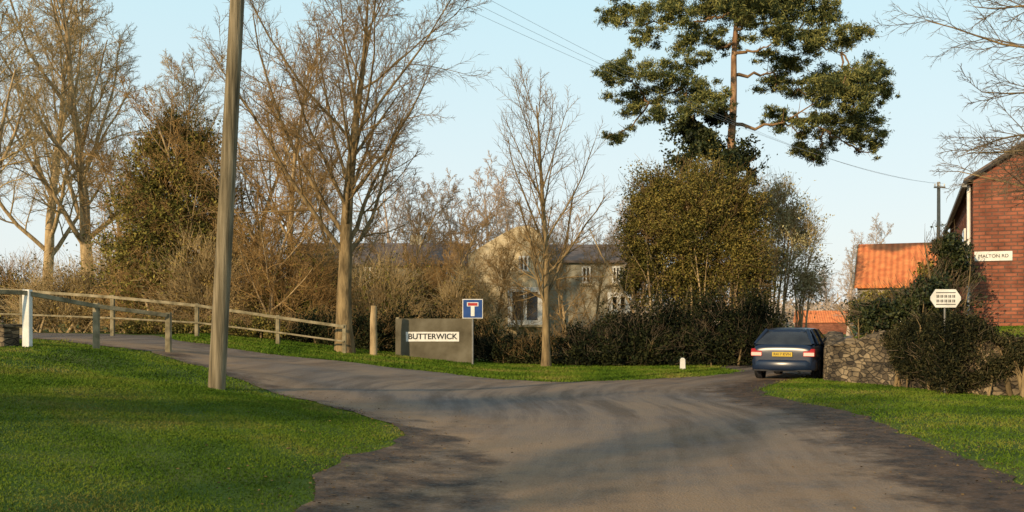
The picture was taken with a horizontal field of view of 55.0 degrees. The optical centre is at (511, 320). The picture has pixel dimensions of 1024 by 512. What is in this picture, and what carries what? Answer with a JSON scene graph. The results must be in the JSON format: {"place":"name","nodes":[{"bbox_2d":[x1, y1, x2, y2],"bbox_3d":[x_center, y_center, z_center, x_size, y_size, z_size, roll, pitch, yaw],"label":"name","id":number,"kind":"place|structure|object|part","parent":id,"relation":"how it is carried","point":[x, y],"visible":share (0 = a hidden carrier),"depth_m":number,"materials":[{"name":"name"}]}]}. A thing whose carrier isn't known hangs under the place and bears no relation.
{"place":"outdoors","nodes":[
{"label":"outdoors","id":0,"kind":"place"},
{"bbox_2d":[0,323,1023,511],"bbox_3d":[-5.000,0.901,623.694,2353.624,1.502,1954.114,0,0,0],"label":"ground","id":1,"kind":"structure","parent":0,"point":[309,495],"depth_m":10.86,"materials":[{"name":"green plant"}]},
{"bbox_2d":[0,324,21,346],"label":"bridge parapet","id":2,"kind":"structure","parent":1,"relation":"on","point":[9,335],"depth_m":21.95,"materials":[{"name":"stone"}]},
{"bbox_2d":[0,244,66,331],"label":"brushwood shrub","id":3,"kind":"object","parent":1,"relation":"on","point":[8,275],"visible":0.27,"depth_m":46.68,"materials":[{"name":"brown plant"}]},
{"bbox_2d":[0,0,67,203],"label":"bare tree","id":4,"kind":"object","parent":1,"relation":"on","point":[7,148],"visible":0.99,"depth_m":44.40,"materials":[{"name":"brown plant"}]},
{"bbox_2d":[0,245,126,332],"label":"brushwood shrub","id":5,"kind":"object","parent":1,"relation":"on","point":[43,306],"visible":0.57,"depth_m":43.56,"materials":[{"name":"brown plant"}]},
{"bbox_2d":[0,0,170,327],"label":"bare tree","id":6,"kind":"object","parent":1,"relation":"on","point":[51,223],"visible":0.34,"depth_m":59.63,"materials":[{"name":"brown plant"}]},
{"bbox_2d":[0,289,171,351],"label":"wooden fence","id":7,"kind":"object","parent":1,"relation":"on","point":[27,317],"visible":0.78,"depth_m":22.94,"materials":[{"name":"brown wood"}]},
{"bbox_2d":[44,219,127,332],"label":"brushwood shrub","id":8,"kind":"object","parent":1,"relation":"on","point":[99,269],"visible":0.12,"depth_m":44.47,"materials":[{"name":"brown plant"}]},
{"bbox_2d":[0,0,219,329],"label":"bare tree","id":9,"kind":"object","parent":1,"relation":"on","point":[71,89],"visible":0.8,"depth_m":51.82,"materials":[{"name":"brown plant"}]},
{"bbox_2d":[61,97,195,329],"bbox_3d":[-19.625,-5.282,50.579,6.492,11.985,8.298,0,0,-21],"label":"bare tree","id":10,"kind":"object","parent":1,"relation":"on","point":[87,134],"visible":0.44,"depth_m":49.62,"materials":[{"name":"brown plant"}]},
{"bbox_2d":[104,302,188,333],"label":"hedge shrub","id":11,"kind":"object","parent":1,"relation":"on","point":[138,327],"visible":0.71,"depth_m":38.69,"materials":[{"name":"green plant"}]},
{"bbox_2d":[86,237,212,332],"bbox_3d":[-15.062,-1.351,42.039,6.523,4.704,4.609,0,0,0],"label":"brushwood shrub","id":12,"kind":"object","parent":1,"relation":"on","point":[128,304],"visible":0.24,"depth_m":41.40,"materials":[{"name":"brown plant"}]},
{"bbox_2d":[66,88,271,322],"bbox_3d":[-14.830,-4.534,42.220,8.316,10.394,7.695,0,0,27],"label":"ivied tree","id":13,"kind":"object","parent":1,"relation":"on","point":[156,217],"visible":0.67,"depth_m":41.71,"materials":[{"name":"green plant"}]},
{"bbox_2d":[69,53,273,305],"bbox_3d":[-14.721,-5.274,42.829,8.299,11.985,6.492,0,0,-16],"label":"bare tree","id":14,"kind":"object","parent":1,"relation":"on","point":[145,112],"visible":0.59,"depth_m":41.32,"materials":[{"name":"brown plant"}]},
{"bbox_2d":[0,288,346,352],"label":"wooden fence","id":15,"kind":"object","parent":1,"relation":"on","point":[112,317],"visible":0.84,"depth_m":33.95,"materials":[{"name":"brown wood"}]},
{"bbox_2d":[123,46,247,242],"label":"bare tree","id":16,"kind":"object","parent":1,"relation":"on","point":[182,77],"visible":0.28,"depth_m":67.33,"materials":[{"name":"brown plant"}]},
{"bbox_2d":[154,308,244,334],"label":"hedge shrub","id":17,"kind":"object","parent":1,"relation":"on","point":[184,328],"visible":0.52,"depth_m":38.15,"materials":[{"name":"green plant"}]},
{"bbox_2d":[131,207,277,333],"bbox_3d":[-12.743,-1.770,40.976,6.267,5.895,4.486,0,0,0],"label":"brushwood shrub","id":18,"kind":"object","parent":1,"relation":"on","point":[205,274],"visible":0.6,"depth_m":40.55,"materials":[{"name":"brown plant"}]},
{"bbox_2d":[208,0,244,389],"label":"utility pole","id":19,"kind":"object","parent":1,"relation":"on","point":[220,310],"visible":0.96,"depth_m":17.09,"materials":[{"name":"brown wood"}]},
{"bbox_2d":[201,199,304,317],"bbox_3d":[-11.779,-2.317,43.988,6.531,7.014,4.590,0,0,0],"label":"brushwood shrub","id":20,"kind":"object","parent":1,"relation":"on","point":[257,255],"visible":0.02,"depth_m":43.70,"materials":[{"name":"brown plant"}]},
{"bbox_2d":[228,303,294,338],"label":"hedge shrub","id":21,"kind":"object","parent":1,"relation":"on","point":[267,323],"visible":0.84,"depth_m":37.69,"materials":[{"name":"green plant"}]},
{"bbox_2d":[174,2,363,314],"bbox_3d":[-10.071,-6.140,41.144,7.638,14.100,9.763,0,0,0],"label":"bare tree","id":22,"kind":"object","parent":1,"relation":"on","point":[264,177],"visible":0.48,"depth_m":40.78,"materials":[{"name":"brown plant"}]},
{"bbox_2d":[214,213,365,336],"bbox_3d":[-9.262,-1.630,40.995,6.489,5.916,4.402,0,0,0],"label":"brushwood shrub","id":23,"kind":"object","parent":1,"relation":"on","point":[286,289],"visible":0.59,"depth_m":40.57,"materials":[{"name":"brown plant"}]},
{"bbox_2d":[231,143,355,319],"bbox_3d":[-9.118,-3.432,39.813,5.858,8.460,4.583,0,0,27],"label":"bare tree","id":24,"kind":"object","parent":1,"relation":"on","point":[289,229],"visible":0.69,"depth_m":39.82,"materials":[{"name":"brown plant"}]},
{"bbox_2d":[214,63,374,300],"bbox_3d":[-10.610,-5.952,46.440,9.275,13.395,7.256,0,0,-25],"label":"bare tree","id":25,"kind":"object","parent":1,"relation":"on","point":[269,172],"visible":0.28,"depth_m":46.65,"materials":[{"name":"brown plant"}]},
{"bbox_2d":[281,300,355,344],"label":"hedge shrub","id":26,"kind":"object","parent":1,"relation":"on","point":[309,329],"visible":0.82,"depth_m":37.67,"materials":[{"name":"green plant"}]},
{"bbox_2d":[261,134,389,282],"bbox_3d":[-9.762,-4.676,51.176,7.810,11.280,6.110,0,0,41],"label":"bare tree","id":27,"kind":"object","parent":1,"relation":"on","point":[375,237],"visible":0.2,"depth_m":50.66,"materials":[{"name":"brown plant"}]},
{"bbox_2d":[281,225,383,341],"bbox_3d":[-7.910,-1.391,42.912,5.738,6.005,4.224,0,0,0],"label":"brushwood shrub","id":28,"kind":"object","parent":1,"relation":"on","point":[333,260],"visible":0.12,"depth_m":42.65,"materials":[{"name":"brown plant"}]},
{"bbox_2d":[177,0,494,352],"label":"bare tree","id":29,"kind":"object","parent":1,"relation":"on","point":[346,247],"visible":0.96,"depth_m":33.77,"materials":[{"name":"brown plant"}]},
{"bbox_2d":[331,305,393,350],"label":"hedge shrub","id":30,"kind":"object","parent":1,"relation":"on","point":[362,338],"visible":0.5,"depth_m":37.68,"materials":[{"name":"green plant"}]},
{"bbox_2d":[370,306,376,354],"bbox_3d":[-4.838,0.454,34.300,0.275,1.956,0.278,0,0,0],"label":"wooden post","id":31,"kind":"object","parent":1,"relation":"on","point":[373,332],"visible":0.86,"depth_m":34.20,"materials":[{"name":"brown wood"}]},
{"bbox_2d":[331,222,441,347],"bbox_3d":[-5.492,-1.356,42.103,5.683,6.141,4.116,0,0,23],"label":"brushwood shrub","id":32,"kind":"object","parent":1,"relation":"on","point":[386,286],"visible":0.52,"depth_m":41.57,"materials":[{"name":"brown plant"}]},
{"bbox_2d":[340,157,440,242],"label":"bare tree","id":33,"kind":"object","parent":1,"relation":"on","point":[386,227],"visible":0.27,"depth_m":76.40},
{"bbox_2d":[368,293,436,351],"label":"hedge shrub","id":34,"kind":"object","parent":1,"relation":"on","point":[391,317],"visible":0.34,"depth_m":38.27,"materials":[{"name":"green plant"}]},
{"bbox_2d":[362,173,463,304],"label":"bare tree","id":35,"kind":"object","parent":1,"relation":"on","point":[425,218],"visible":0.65,"depth_m":48.10,"materials":[{"name":"brown plant"}]},
{"bbox_2d":[380,169,462,242],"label":"bare tree","id":36,"kind":"object","parent":1,"relation":"on","point":[409,209],"visible":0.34,"depth_m":73.44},
{"bbox_2d":[387,240,466,337],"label":"brushwood shrub","id":37,"kind":"object","parent":1,"relation":"on","point":[429,292],"visible":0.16,"depth_m":43.71,"materials":[{"name":"brown plant"}]},
{"bbox_2d":[0,288,855,330],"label":"distant wood","id":38,"kind":"object","parent":1,"relation":"on","point":[790,320],"visible":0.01,"depth_m":155.19,"materials":[{"name":"brown plant"}]},
{"bbox_2d":[395,317,471,363],"bbox_3d":[-2.811,0.807,35.641,2.820,1.860,0.199,0,0,0],"label":"village sign board","id":39,"kind":"object","parent":1,"relation":"on","point":[447,339],"visible":0.96,"depth_m":35.58,"materials":[{"name":"grey wood"}]},
{"bbox_2d":[407,296,461,318],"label":"hedge shrub","id":40,"kind":"object","parent":1,"relation":"on","point":[436,317],"visible":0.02,"depth_m":38.37,"materials":[{"name":"green plant"}]},
{"bbox_2d":[420,168,490,246],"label":"bare tree","id":41,"kind":"object","parent":1,"relation":"on","point":[451,217],"visible":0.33,"depth_m":82.70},
{"bbox_2d":[423,223,501,316],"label":"bare tree","id":42,"kind":"object","parent":1,"relation":"on","point":[457,253],"visible":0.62,"depth_m":43.00,"materials":[{"name":"brown plant"}]},
{"bbox_2d":[297,226,629,342],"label":"stone house","id":43,"kind":"structure","parent":1,"relation":"on","point":[573,258],"depth_m":57.29,"materials":[{"name":"stone"}]},
{"bbox_2d":[517,256,529,273],"bbox_3d":[0.663,-3.182,55.899,0.720,1.004,0.197,0,0,0],"label":"window","id":44,"kind":"structure","parent":43,"relation":"in","point":[523,257],"depth_m":55.88,"materials":[{"name":"white paint"}]},
{"bbox_2d":[506,287,541,326],"bbox_3d":[0.737,-0.765,55.609,2.105,2.242,0.777,0,0,0],"label":"window","id":45,"kind":"structure","parent":43,"relation":"in","point":[538,312],"depth_m":55.31,"materials":[{"name":"white paint"}]},
{"bbox_2d":[580,266,591,284],"bbox_3d":[4.333,-2.614,57.298,0.691,1.117,0.197,0,0,0],"label":"window","id":46,"kind":"structure","parent":43,"relation":"in","point":[589,268],"depth_m":57.29,"materials":[{"name":"white paint"}]},
{"bbox_2d":[611,266,619,284],"bbox_3d":[6.072,-2.614,57.298,0.632,1.117,0.197,0,0,0],"label":"window","id":47,"kind":"structure","parent":43,"relation":"in","point":[616,269],"depth_m":57.29,"materials":[{"name":"white paint"}]},
{"bbox_2d":[605,292,629,314],"bbox_3d":[6.175,-0.967,57.008,1.427,1.328,0.777,0,0,0],"label":"window","id":48,"kind":"structure","parent":43,"relation":"in","point":[608,294],"depth_m":56.70,"materials":[{"name":"white paint"}]},
{"bbox_2d":[423,251,510,357],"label":"brushwood shrub","id":49,"kind":"object","parent":1,"relation":"on","point":[457,296],"visible":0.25,"depth_m":41.72,"materials":[{"name":"brown plant"}]},
{"bbox_2d":[416,194,522,316],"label":"bare tree","id":50,"kind":"object","parent":1,"relation":"on","point":[469,229],"visible":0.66,"depth_m":46.06,"materials":[{"name":"brown plant"}]},
{"bbox_2d":[462,299,482,364],"bbox_3d":[-1.384,0.556,34.617,0.720,2.633,0.105,0,0,0],"label":"road sign","id":51,"kind":"object","parent":1,"relation":"on","point":[472,308],"visible":0.93,"depth_m":34.58,"materials":[{"name":"metal"}]},
{"bbox_2d":[457,301,517,360],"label":"hedge shrub","id":52,"kind":"object","parent":1,"relation":"on","point":[482,331],"visible":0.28,"depth_m":37.72,"materials":[{"name":"green plant"}]},
{"bbox_2d":[435,151,540,249],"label":"bare tree","id":53,"kind":"object","parent":1,"relation":"on","point":[485,203],"visible":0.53,"depth_m":78.39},
{"bbox_2d":[461,216,534,326],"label":"bare tree","id":54,"kind":"object","parent":1,"relation":"on","point":[513,255],"visible":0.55,"depth_m":46.97,"materials":[{"name":"brown plant"}]},
{"bbox_2d":[479,172,521,238],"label":"bare tree","id":55,"kind":"object","parent":1,"relation":"on","point":[512,220],"visible":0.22,"depth_m":85.17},
{"bbox_2d":[474,324,536,363],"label":"hedge shrub","id":56,"kind":"object","parent":1,"relation":"on","point":[495,350],"visible":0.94,"depth_m":36.48,"materials":[{"name":"green plant"}]},
{"bbox_2d":[472,242,541,339],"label":"bare tree","id":57,"kind":"object","parent":1,"relation":"on","point":[515,319],"visible":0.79,"depth_m":45.80,"materials":[{"name":"brown plant"}]},
{"bbox_2d":[499,322,564,363],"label":"hedge shrub","id":58,"kind":"object","parent":1,"relation":"on","point":[535,346],"visible":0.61,"depth_m":36.20,"materials":[{"name":"green plant"}]},
{"bbox_2d":[533,211,574,243],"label":"bare tree","id":59,"kind":"object","parent":1,"relation":"on","point":[555,234],"visible":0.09,"depth_m":80.61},
{"bbox_2d":[493,59,621,366],"bbox_3d":[1.291,-3.752,35.364,4.654,11.203,5.418,0,0,-9],"label":"bare tree","id":60,"kind":"object","parent":1,"relation":"on","point":[544,290],"visible":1,"depth_m":34.44,"materials":[{"name":"brown plant"}]},
{"bbox_2d":[529,317,598,363],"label":"hedge shrub","id":61,"kind":"object","parent":1,"relation":"on","point":[555,336],"visible":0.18,"depth_m":36.32,"materials":[{"name":"green plant"}]},
{"bbox_2d":[527,219,601,338],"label":"bare tree","id":62,"kind":"object","parent":1,"relation":"on","point":[561,308],"visible":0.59,"depth_m":44.22,"materials":[{"name":"brown plant"}]},
{"bbox_2d":[549,197,604,243],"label":"bare tree","id":63,"kind":"object","parent":1,"relation":"on","point":[562,227],"visible":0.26,"depth_m":83.34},
{"bbox_2d":[541,311,653,366],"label":"hedge shrub","id":64,"kind":"object","parent":1,"relation":"on","point":[576,353],"visible":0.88,"depth_m":35.13,"materials":[{"name":"green plant"}]},
{"bbox_2d":[566,215,634,326],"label":"bare tree","id":65,"kind":"object","parent":1,"relation":"on","point":[607,286],"visible":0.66,"depth_m":47.39,"materials":[{"name":"brown plant"}]},
{"bbox_2d":[604,196,647,304],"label":"bare tree","id":66,"kind":"object","parent":1,"relation":"on","point":[617,225],"visible":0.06,"depth_m":77.21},
{"bbox_2d":[614,201,649,320],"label":"bare tree","id":67,"kind":"object","parent":1,"relation":"on","point":[641,284],"visible":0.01,"depth_m":80.08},
{"bbox_2d":[585,295,685,366],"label":"hedge shrub","id":68,"kind":"object","parent":1,"relation":"on","point":[649,355],"visible":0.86,"depth_m":35.14,"materials":[{"name":"green plant"}]},
{"bbox_2d":[573,135,785,361],"bbox_3d":[7.253,-2.732,38.903,7.369,8.998,6.441,0,0,-37],"label":"twiggy shrub","id":69,"kind":"object","parent":1,"relation":"on","point":[695,223],"visible":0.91,"depth_m":37.95,"materials":[{"name":"green plant"}]},
{"bbox_2d":[627,282,738,365],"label":"hedge shrub","id":70,"kind":"object","parent":1,"relation":"on","point":[674,313],"visible":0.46,"depth_m":35.75,"materials":[{"name":"green plant"}]},
{"bbox_2d":[680,358,685,368],"bbox_3d":[5.732,1.498,33.000,0.180,0.500,0.140,0,0,0],"label":"marker stone","id":71,"kind":"object","parent":1,"relation":"on","point":[682,363],"visible":0.72,"depth_m":32.93,"materials":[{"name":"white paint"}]},
{"bbox_2d":[666,263,767,366],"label":"hedge shrub","id":72,"kind":"object","parent":1,"relation":"on","point":[708,304],"visible":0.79,"depth_m":35.53,"materials":[{"name":"green plant"}]},
{"bbox_2d":[589,0,900,303],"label":"pine tree","id":73,"kind":"object","parent":1,"relation":"on","point":[844,84],"visible":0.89,"depth_m":41.38,"materials":[{"name":"green plant"}]},
{"bbox_2d":[709,271,805,365],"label":"hedge shrub","id":74,"kind":"object","parent":1,"relation":"on","point":[762,312],"visible":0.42,"depth_m":35.81,"materials":[{"name":"green plant"}]},
{"bbox_2d":[748,160,841,330],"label":"tree","id":75,"kind":"object","parent":1,"relation":"on","point":[804,281],"visible":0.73,"depth_m":45.87,"materials":[{"name":"green plant"}]},
{"bbox_2d":[793,311,847,333],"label":"cottage","id":76,"kind":"structure","parent":1,"relation":"on","point":[823,322],"depth_m":119.96,"materials":[{"name":"orange tile"}]},
{"bbox_2d":[805,264,841,310],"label":"bare tree","id":77,"kind":"object","parent":1,"relation":"on","point":[826,298],"visible":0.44,"depth_m":130.22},
{"bbox_2d":[831,236,857,335],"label":"bare tree","id":78,"kind":"object","parent":1,"relation":"on","point":[851,277],"visible":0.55,"depth_m":107.74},
{"bbox_2d":[837,213,893,299],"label":"bare tree","id":79,"kind":"object","parent":1,"relation":"on","point":[870,239],"visible":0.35,"depth_m":99.20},
{"bbox_2d":[853,242,937,335],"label":"cottage","id":80,"kind":"structure","parent":1,"relation":"on","point":[884,263],"depth_m":50.77,"materials":[{"name":"orange tile"}]},
{"bbox_2d":[835,254,955,337],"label":"garden shrub","id":81,"kind":"object","parent":1,"relation":"on","point":[919,272],"visible":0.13,"depth_m":32.94,"materials":[{"name":"green plant"}]},
{"bbox_2d":[832,220,994,340],"bbox_3d":[10.135,-0.399,24.816,3.982,4.338,2.210,0,0,6],"label":"ivied shrub","id":82,"kind":"object","parent":1,"relation":"on","point":[950,250],"visible":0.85,"depth_m":24.68,"materials":[{"name":"green plant"}]},
{"bbox_2d":[822,330,1023,395],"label":"stone wall","id":83,"kind":"structure","parent":1,"relation":"on","point":[864,359],"depth_m":24.49,"materials":[{"name":"beige stone"}]},
{"bbox_2d":[876,302,1023,397],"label":"ivy plant","id":84,"kind":"object","parent":83,"relation":"on","point":[920,346],"visible":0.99,"depth_m":20.90,"materials":[{"name":"green plant"}]},
{"bbox_2d":[934,182,945,236],"bbox_3d":[26.921,-3.399,61.969,0.700,10.700,0.339,0,0,0],"label":"utility pole","id":85,"kind":"object","parent":1,"relation":"on","point":[938,187],"visible":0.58,"depth_m":61.91,"materials":[{"name":"brown wood"}]},
{"bbox_2d":[448,0,928,182],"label":"overhead wire","id":86,"kind":"object","parent":85,"relation":"attached to","point":[647,89],"visible":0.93,"depth_m":29.80,"materials":[{"name":"black metal"}]},
{"bbox_2d":[469,0,922,181],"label":"overhead wire","id":87,"kind":"object","parent":85,"relation":"attached to","point":[655,89],"visible":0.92,"depth_m":28.94,"materials":[{"name":"black metal"}]},
{"bbox_2d":[494,2,931,182],"bbox_3d":[11.573,-7.751,39.450,0.009,1.784,54.641,0,0,35],"label":"overhead wire","id":88,"kind":"object","parent":85,"relation":"attached to","point":[671,92],"visible":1,"depth_m":28.40,"materials":[{"name":"black metal"}]},
{"bbox_2d":[930,289,960,392],"bbox_3d":[9.306,0.599,21.115,0.650,2.542,0.080,0,0,0],"label":"road sign","id":89,"kind":"object","parent":1,"relation":"on","point":[944,298],"visible":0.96,"depth_m":21.08,"materials":[{"name":"metal"}]},
{"bbox_2d":[869,0,1023,266],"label":"bare tree","id":90,"kind":"object","parent":1,"relation":"on","point":[1018,147],"visible":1,"depth_m":17.20,"materials":[{"name":"brown plant"}]},
{"bbox_2d":[943,143,1023,325],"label":"brick house","id":91,"kind":"structure","parent":1,"relation":"on","point":[998,234],"depth_m":25.80,"materials":[{"name":"brick"}]},
{"bbox_2d":[962,228,965,242],"bbox_3d":[13.674,-2.150,29.719,0.057,1.200,1.000,0,0,22],"label":"window","id":92,"kind":"structure","parent":91,"relation":"in","point":[964,230],"depth_m":29.26,"materials":[{"name":"white paint"}]},
{"bbox_2d":[0,0,1023,308],"label":"sky","id":93,"kind":"structure","parent":0,"point":[931,103],"materials":[{"name":"blue"}]},
{"bbox_2d":[20,333,1023,511],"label":"road","id":94,"kind":"structure","parent":0,"point":[646,445],"depth_m":12.33,"materials":[{"name":"grey asphalt"}]},
{"bbox_2d":[751,327,825,378],"bbox_3d":[8.316,0.949,28.753,2.000,1.510,4.406,0,0,26],"label":"parked car","id":95,"kind":"object","parent":94,"relation":"on","point":[787,349],"visible":0.79,"depth_m":27.00,"materials":[{"name":"blue paint"}]},
{"bbox_3d":[7.565,0.466,27.213,1.520,0.375,0.640,0,0,26],"label":"rear window","id":96,"kind":"part","parent":95,"relation":"part of","materials":[{"name":"black glass"}]},
{"bbox_3d":[8.741,0.486,28.108,0.270,0.475,3.140,0,0,26],"label":"side window","id":97,"kind":"part","parent":95,"relation":"part of","materials":[{"name":"black glass"}]}
]}

